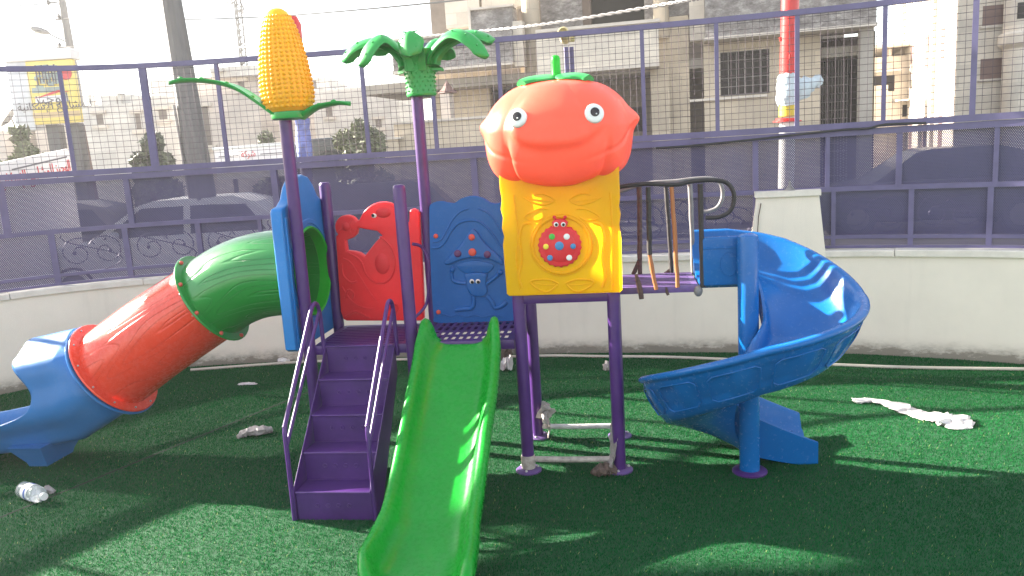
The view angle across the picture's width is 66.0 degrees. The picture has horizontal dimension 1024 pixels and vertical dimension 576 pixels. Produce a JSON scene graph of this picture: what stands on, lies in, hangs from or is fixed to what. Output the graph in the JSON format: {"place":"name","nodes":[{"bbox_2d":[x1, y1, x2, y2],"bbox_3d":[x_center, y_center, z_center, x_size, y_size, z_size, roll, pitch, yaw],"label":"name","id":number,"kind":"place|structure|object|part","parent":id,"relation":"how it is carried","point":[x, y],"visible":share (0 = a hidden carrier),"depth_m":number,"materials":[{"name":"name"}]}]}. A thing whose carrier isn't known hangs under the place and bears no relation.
{"place":"outdoors","nodes":[
{"label":"outdoors","id":0,"kind":"place"},
{"bbox_2d":[0,123,76,195],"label":"stone house","id":1,"kind":"structure","parent":0,"point":[41,143],"depth_m":26.35,"materials":[{"name":"stone"}]},
{"bbox_2d":[1,108,15,125],"bbox_3d":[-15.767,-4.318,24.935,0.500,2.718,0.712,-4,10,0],"label":"satellite dish","id":2,"kind":"object","parent":1,"relation":"attached to","point":[6,119],"visible":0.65,"depth_m":24.58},
{"bbox_2d":[79,80,186,204],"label":"stone house","id":3,"kind":"structure","parent":0,"point":[100,119],"depth_m":23.43,"materials":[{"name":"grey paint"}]},
{"bbox_2d":[90,110,108,128],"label":"window","id":4,"kind":"structure","parent":3,"relation":"in","point":[99,114],"depth_m":23.26,"materials":[{"name":"glass"}]},
{"bbox_2d":[129,110,145,133],"bbox_3d":[-11.088,-4.927,23.367,0.377,0.679,0.130,-4,10,-4],"label":"window","id":5,"kind":"structure","parent":3,"relation":"in","point":[138,122],"depth_m":23.36,"materials":[{"name":"glass"}]},
{"bbox_2d":[153,106,171,123],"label":"window","id":6,"kind":"structure","parent":3,"relation":"in","point":[161,116],"depth_m":23.37,"materials":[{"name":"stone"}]},
{"bbox_2d":[197,65,315,193],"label":"stone house","id":7,"kind":"structure","parent":0,"point":[253,84],"depth_m":20.56,"materials":[{"name":"stone"}]},
{"bbox_2d":[200,102,216,149],"bbox_3d":[-7.973,-4.194,20.466,0.476,1.197,0.130,-3,10,0],"label":"window","id":8,"kind":"structure","parent":7,"relation":"in","point":[205,110],"depth_m":20.48,"materials":[{"name":"glass"}]},
{"bbox_2d":[232,77,248,94],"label":"window","id":9,"kind":"structure","parent":7,"relation":"in","point":[241,78],"depth_m":21.02,"materials":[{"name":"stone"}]},
{"bbox_2d":[313,77,412,165],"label":"stone house","id":10,"kind":"structure","parent":0,"point":[373,110],"depth_m":29.27,"materials":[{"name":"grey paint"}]},
{"bbox_2d":[313,77,318,90],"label":"window","id":11,"kind":"structure","parent":10,"relation":"in","point":[316,78],"depth_m":30.06,"materials":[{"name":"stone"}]},
{"bbox_2d":[323,106,335,119],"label":"window","id":12,"kind":"structure","parent":10,"relation":"in","point":[329,113],"depth_m":29.26,"materials":[{"name":"glass"}]},
{"bbox_2d":[371,116,384,130],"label":"window","id":13,"kind":"structure","parent":10,"relation":"in","point":[379,124],"depth_m":29.23,"materials":[{"name":"glass"}]},
{"bbox_2d":[0,0,892,129],"label":"sky","id":14,"kind":"structure","parent":0,"point":[352,26],"materials":[{"name":"white"}]},
{"bbox_2d":[0,352,1023,575],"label":"playground floor","id":15,"kind":"structure","parent":0,"point":[598,525],"depth_m":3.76,"materials":[{"name":"green carpet"}]},
{"bbox_2d":[15,481,47,502],"bbox_3d":[-2.496,1.068,4.112,0.221,0.089,0.090,3,12,32],"label":"water bottle","id":16,"kind":"object","parent":15,"relation":"on","point":[30,492],"visible":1,"depth_m":4.07,"materials":[{"name":"clear plastic"}]},
{"bbox_2d":[44,485,55,493],"bbox_3d":[-2.470,1.071,4.200,0.075,0.042,0.053,-4,10,0],"label":"wrapper scrap","id":17,"kind":"object","parent":15,"relation":"on","point":[49,489],"visible":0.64,"depth_m":4.19,"materials":[{"name":"grey plastic"}]},
{"bbox_2d":[0,392,307,517],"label":"turf seam","id":18,"kind":"object","parent":15,"relation":"on","point":[142,459],"visible":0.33,"depth_m":4.59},
{"bbox_2d":[237,382,257,384],"bbox_3d":[-2.031,0.731,6.062,0.157,0.018,0.070,-1,10,14],"label":"paper scrap","id":19,"kind":"object","parent":15,"relation":"on","point":[246,383],"visible":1,"depth_m":6.04,"materials":[{"name":"white paper"}]},
{"bbox_2d":[236,425,272,438],"bbox_3d":[-1.603,0.887,4.906,0.218,0.057,0.101,-7,11,-20],"label":"plastic bag","id":20,"kind":"object","parent":15,"relation":"on","point":[255,430],"visible":1,"depth_m":4.88,"materials":[{"name":"white plastic"}]},
{"bbox_2d":[278,357,289,361],"bbox_3d":[-1.930,0.608,6.646,0.107,0.047,0.076,-1,10,16],"label":"foam scrap","id":21,"kind":"object","parent":15,"relation":"on","point":[282,359],"visible":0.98,"depth_m":6.62,"materials":[{"name":"white plastic"}]},
{"bbox_2d":[0,8,869,575],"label":"playground set","id":22,"kind":"object","parent":15,"relation":"on","point":[558,152],"visible":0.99,"depth_m":3.92,"materials":[{"name":"plastic"}]},
{"bbox_2d":[536,401,555,436],"bbox_3d":[0.202,0.754,4.516,0.077,0.220,0.135,6,13,42],"label":"torn film","id":23,"kind":"object","parent":22,"relation":"hanging from","point":[546,411],"visible":1,"depth_m":4.51,"materials":[{"name":"white plastic"}]},
{"bbox_2d":[601,421,617,475],"bbox_3d":[0.472,0.798,4.004,0.118,0.292,0.112,6,14,45],"label":"torn film","id":24,"kind":"object","parent":22,"relation":"hanging from","point":[613,447],"visible":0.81,"depth_m":4.01,"materials":[{"name":"grey plastic"}]},
{"bbox_2d":[500,354,512,370],"bbox_3d":[-0.044,0.569,6.004,0.107,0.119,0.114,-4,10,0],"label":"plastic bag","id":25,"kind":"object","parent":15,"relation":"on","point":[506,363],"visible":0.98,"depth_m":5.99,"materials":[{"name":"white plastic"}]},
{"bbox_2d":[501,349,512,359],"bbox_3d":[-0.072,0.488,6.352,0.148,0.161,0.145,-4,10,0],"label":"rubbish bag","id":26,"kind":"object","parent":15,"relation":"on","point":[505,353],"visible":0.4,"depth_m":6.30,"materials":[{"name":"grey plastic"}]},
{"bbox_2d":[590,462,617,476],"bbox_3d":[0.472,0.914,4.007,0.127,0.063,0.134,1,11,26],"label":"brown rag","id":27,"kind":"object","parent":15,"relation":"on","point":[600,469],"visible":0.99,"depth_m":3.98,"materials":[{"name":"brown fabric"}]},
{"bbox_2d":[602,360,609,370],"bbox_3d":[0.709,0.573,5.848,0.078,0.074,0.075,-4,10,0],"label":"plastic scrap","id":28,"kind":"object","parent":15,"relation":"on","point":[606,366],"visible":0.6,"depth_m":5.83,"materials":[{"name":"white plastic"}]},
{"bbox_2d":[190,354,1023,370],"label":"garden hose","id":29,"kind":"object","parent":15,"relation":"on","point":[717,359],"visible":0.69,"depth_m":6.01,"materials":[{"name":"beige plastic"}]},
{"bbox_2d":[852,398,974,429],"bbox_3d":[2.310,0.707,4.590,0.233,0.049,0.713,-11,12,-36],"label":"plastic sheet","id":30,"kind":"object","parent":15,"relation":"on","point":[951,421],"visible":1,"depth_m":4.47,"materials":[{"name":"white plastic"}]},
{"bbox_2d":[366,0,877,224],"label":"unfinished building","id":31,"kind":"structure","parent":0,"point":[474,15],"depth_m":17.60,"materials":[{"name":"beige concrete"}]},
{"bbox_2d":[492,72,520,104],"bbox_3d":[-0.111,-4.996,20.571,0.949,1.169,0.042,-1,10,13],"label":"window","id":32,"kind":"structure","parent":31,"relation":"in","point":[495,96],"depth_m":20.63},
{"bbox_2d":[591,0,644,24],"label":"window","id":33,"kind":"structure","parent":31,"relation":"in","point":[598,6],"depth_m":18.96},
{"bbox_2d":[629,104,647,131],"bbox_3d":[3.178,-4.266,19.766,0.455,0.665,0.042,-1,10,13],"label":"window","id":34,"kind":"structure","parent":31,"relation":"in","point":[638,128],"depth_m":19.75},
{"bbox_2d":[719,46,771,95],"bbox_3d":[5.070,-4.715,17.178,1.125,0.986,0.057,-1,10,13],"label":"window","id":35,"kind":"structure","parent":31,"relation":"in","point":[733,67],"depth_m":17.18,"materials":[{"name":"grey metal"}]},
{"bbox_2d":[820,31,874,183],"bbox_3d":[7.437,-3.616,17.714,1.128,3.945,0.990,-1,10,13],"label":"doorway","id":36,"kind":"structure","parent":31,"relation":"in","point":[852,103],"depth_m":17.88,"materials":[{"name":"grey metal"}]},
{"bbox_2d":[620,211,1023,250],"bbox_3d":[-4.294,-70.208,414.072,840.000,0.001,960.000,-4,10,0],"label":"street","id":37,"kind":"structure","parent":0,"point":[838,233],"depth_m":14.60,"materials":[{"name":"grey asphalt"}]},
{"bbox_2d":[0,124,43,161],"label":"olive tree","id":38,"kind":"object","parent":37,"relation":"on","point":[24,135],"visible":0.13,"depth_m":14.51,"materials":[{"name":"green plant"}]},
{"bbox_2d":[0,149,81,289],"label":"white banner wall","id":39,"kind":"structure","parent":37,"relation":"on","point":[60,157],"depth_m":11.00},
{"bbox_2d":[3,48,94,199],"bbox_3d":[-9.562,-2.736,16.866,1.671,4.531,0.430,-4,10,0],"label":"billboard","id":40,"kind":"object","parent":37,"relation":"on","point":[55,57],"visible":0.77,"depth_m":16.47},
{"bbox_2d":[29,0,84,105],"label":"utility pole","id":41,"kind":"object","parent":37,"relation":"on","point":[67,33],"visible":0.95,"depth_m":24.75,"materials":[{"name":"grey metal"}]},
{"bbox_2d":[0,0,463,19],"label":"power line","id":42,"kind":"object","parent":41,"relation":"attached to","point":[263,16],"visible":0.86,"depth_m":18.30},
{"bbox_2d":[0,0,698,49],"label":"service cable","id":43,"kind":"object","parent":41,"relation":"attached to","point":[573,19],"visible":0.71,"depth_m":12.04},
{"bbox_2d":[84,126,98,198],"bbox_3d":[-10.528,-2.477,19.759,0.376,3.154,0.240,-4,10,0],"label":"rusty post","id":44,"kind":"object","parent":37,"relation":"on","point":[91,165],"visible":0.1,"depth_m":19.62,"materials":[{"name":"brown metal"}]},
{"bbox_2d":[77,199,126,239],"bbox_3d":[-8.101,-0.670,13.401,4.707,1.477,2.040,-5,10,-10],"label":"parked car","id":45,"kind":"object","parent":37,"relation":"on","point":[99,214],"visible":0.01,"depth_m":12.87,"materials":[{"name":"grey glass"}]},
{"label":"side window","id":46,"kind":"part","parent":45,"relation":"part of","materials":[{"name":"glass"}]},
{"bbox_2d":[127,131,184,206],"bbox_3d":[-6.169,-1.447,13.912,0.965,2.630,0.958,-4,10,0],"label":"dark shrub","id":47,"kind":"object","parent":37,"relation":"on","point":[144,156],"visible":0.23,"depth_m":13.62,"materials":[{"name":"green plant"}]},
{"bbox_2d":[57,192,272,281],"bbox_3d":[-5.179,-0.676,12.415,4.707,1.477,2.040,-4,10,-4],"label":"parked car","id":48,"kind":"object","parent":37,"relation":"on","point":[166,233],"visible":0.06,"depth_m":11.61,"materials":[{"name":"white paint"}]},
{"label":"side window","id":49,"kind":"part","parent":48,"relation":"part of","materials":[{"name":"black glass"}]},
{"bbox_2d":[160,0,216,198],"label":"utility pole","id":50,"kind":"object","parent":37,"relation":"on","point":[176,35],"visible":0.34,"depth_m":11.49,"materials":[{"name":"grey concrete"}]},
{"bbox_2d":[173,105,189,197],"bbox_3d":[-4.829,-1.280,11.770,0.110,2.851,0.068,-4,10,0],"label":"conduit pipe","id":51,"kind":"object","parent":50,"relation":"attached to","point":[178,134],"visible":0.34,"depth_m":11.60,"materials":[{"name":"metal"}]},
{"bbox_2d":[226,0,249,65],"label":"lattice mast","id":52,"kind":"object","parent":37,"relation":"on","point":[238,24],"visible":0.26,"depth_m":43.94,"materials":[{"name":"white metal"}]},
{"bbox_2d":[212,142,297,192],"bbox_3d":[-4.677,-1.518,14.717,1.720,2.288,0.270,0,11,21],"label":"shop sign","id":53,"kind":"object","parent":37,"relation":"on","point":[254,155],"visible":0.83,"depth_m":14.45,"materials":[{"name":"white plastic"}]},
{"bbox_2d":[254,129,284,195],"bbox_3d":[-5.148,-2.043,16.803,0.878,2.684,0.831,3,12,32],"label":"bush","id":54,"kind":"object","parent":37,"relation":"on","point":[266,136],"visible":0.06,"depth_m":16.59,"materials":[{"name":"green plant"}]},
{"bbox_2d":[292,16,312,179],"bbox_3d":[-1.774,-0.751,6.904,0.172,3.119,0.132,-4,10,0],"label":"red pole","id":55,"kind":"object","parent":37,"relation":"on","point":[305,150],"visible":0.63,"depth_m":6.76,"materials":[{"name":"paint"}]},
{"bbox_2d":[295,137,345,196],"bbox_3d":[-4.980,-2.991,21.751,2.254,2.801,1.915,-4,10,0],"label":"dark van","id":56,"kind":"object","parent":37,"relation":"on","point":[322,145],"visible":0.06,"depth_m":20.68,"materials":[{"name":"paint"}]},
{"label":"side window","id":57,"kind":"part","parent":56,"relation":"part of","materials":[{"name":"glass"}]},
{"bbox_2d":[330,117,394,183],"bbox_3d":[-2.700,-1.847,14.805,1.287,2.693,0.986,-4,10,0],"label":"olive tree","id":58,"kind":"object","parent":37,"relation":"on","point":[375,135],"visible":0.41,"depth_m":14.56,"materials":[{"name":"green plant"}]},
{"bbox_2d":[331,179,454,257],"bbox_3d":[-2.764,-1.185,14.483,4.707,1.477,2.040,-4,10,-2],"label":"parked car","id":59,"kind":"object","parent":37,"relation":"on","point":[376,202],"depth_m":13.72,"materials":[{"name":"paint"}]},
{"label":"side window","id":60,"kind":"part","parent":59,"relation":"part of","materials":[{"name":"black glass"}]},
{"bbox_2d":[375,115,497,201],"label":"boundary wall","id":61,"kind":"structure","parent":37,"relation":"on","point":[453,132],"depth_m":17.48,"materials":[{"name":"beige stone"}]},
{"bbox_2d":[438,80,457,118],"bbox_3d":[-1.394,-3.022,18.418,0.444,3.577,0.444,3,12,35],"label":"chimney lantern","id":62,"kind":"object","parent":37,"relation":"on","point":[445,99],"visible":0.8,"depth_m":18.06,"materials":[{"name":"stone"}]},
{"bbox_2d":[0,180,1023,394],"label":"perimeter wall","id":63,"kind":"structure","parent":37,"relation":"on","point":[957,303],"depth_m":5.89,"materials":[{"name":"stone"}]},
{"bbox_2d":[0,0,1023,292],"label":"perimeter fence","id":64,"kind":"object","parent":63,"relation":"on","point":[56,244],"visible":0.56,"depth_m":6.15,"materials":[{"name":"purple metal"}]},
{"bbox_2d":[656,122,925,148],"bbox_3d":[1.998,-1.118,5.784,1.863,0.088,0.082,0,10,17],"label":"slack cable","id":65,"kind":"object","parent":64,"relation":"attached to","point":[816,132],"visible":1,"depth_m":5.79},
{"bbox_2d":[557,27,574,72],"bbox_3d":[0.512,-0.660,6.443,0.116,2.822,0.218,3,12,34],"label":"twin post","id":66,"kind":"object","parent":37,"relation":"on","point":[570,50],"visible":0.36,"depth_m":6.27,"materials":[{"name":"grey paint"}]},
{"bbox_2d":[773,0,823,187],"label":"red pole","id":67,"kind":"object","parent":37,"relation":"on","point":[789,5],"visible":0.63,"depth_m":6.22,"materials":[{"name":"metal"}]},
{"bbox_2d":[873,42,910,167],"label":"white house","id":68,"kind":"structure","parent":37,"relation":"on","point":[898,93],"depth_m":26.32,"materials":[{"name":"beige stone"}]},
{"bbox_2d":[874,68,900,90],"bbox_3d":[12.340,-6.899,26.240,1.058,0.699,0.440,-2,10,8],"label":"window","id":69,"kind":"structure","parent":68,"relation":"in","point":[889,78],"depth_m":26.38,"materials":[{"name":"glass"}]},
{"bbox_2d":[893,99,909,116],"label":"window","id":70,"kind":"structure","parent":68,"relation":"in","point":[904,107],"depth_m":26.46,"materials":[{"name":"glass"}]},
{"bbox_2d":[818,145,1023,234],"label":"parked car","id":71,"kind":"object","parent":37,"relation":"on","point":[933,190],"visible":0.08,"depth_m":13.73,"materials":[{"name":"paint"}]},
{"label":"side window","id":72,"kind":"part","parent":71,"relation":"part of","materials":[{"name":"black glass"}]},
{"bbox_2d":[892,0,1023,148],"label":"apartment block","id":73,"kind":"structure","parent":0,"point":[1002,104],"depth_m":20.63,"materials":[{"name":"beige stone"}]},
{"bbox_2d":[910,42,913,73],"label":"window","id":74,"kind":"structure","parent":73,"relation":"in","point":[912,55],"depth_m":25.51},
{"bbox_2d":[924,34,928,69],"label":"window","id":75,"kind":"structure","parent":73,"relation":"in","point":[926,36],"depth_m":23.66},
{"bbox_2d":[940,25,944,63],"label":"window","id":76,"kind":"structure","parent":73,"relation":"in","point":[942,47],"depth_m":21.86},
{"bbox_2d":[978,58,1001,81],"bbox_3d":[12.433,-5.632,20.349,0.720,0.579,0.110,-1,10,16],"label":"window","id":77,"kind":"structure","parent":73,"relation":"in","point":[987,63],"depth_m":20.36,"materials":[{"name":"glass"}]},
{"bbox_2d":[980,4,1003,28],"bbox_3d":[12.360,-6.933,20.120,0.722,0.558,0.110,-1,10,16],"label":"window","id":78,"kind":"structure","parent":73,"relation":"in","point":[998,19],"depth_m":20.13,"materials":[{"name":"glass"}]},
{"bbox_2d":[1017,2,1023,18],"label":"window","id":79,"kind":"structure","parent":73,"relation":"in","point":[1020,9],"depth_m":19.39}
]}

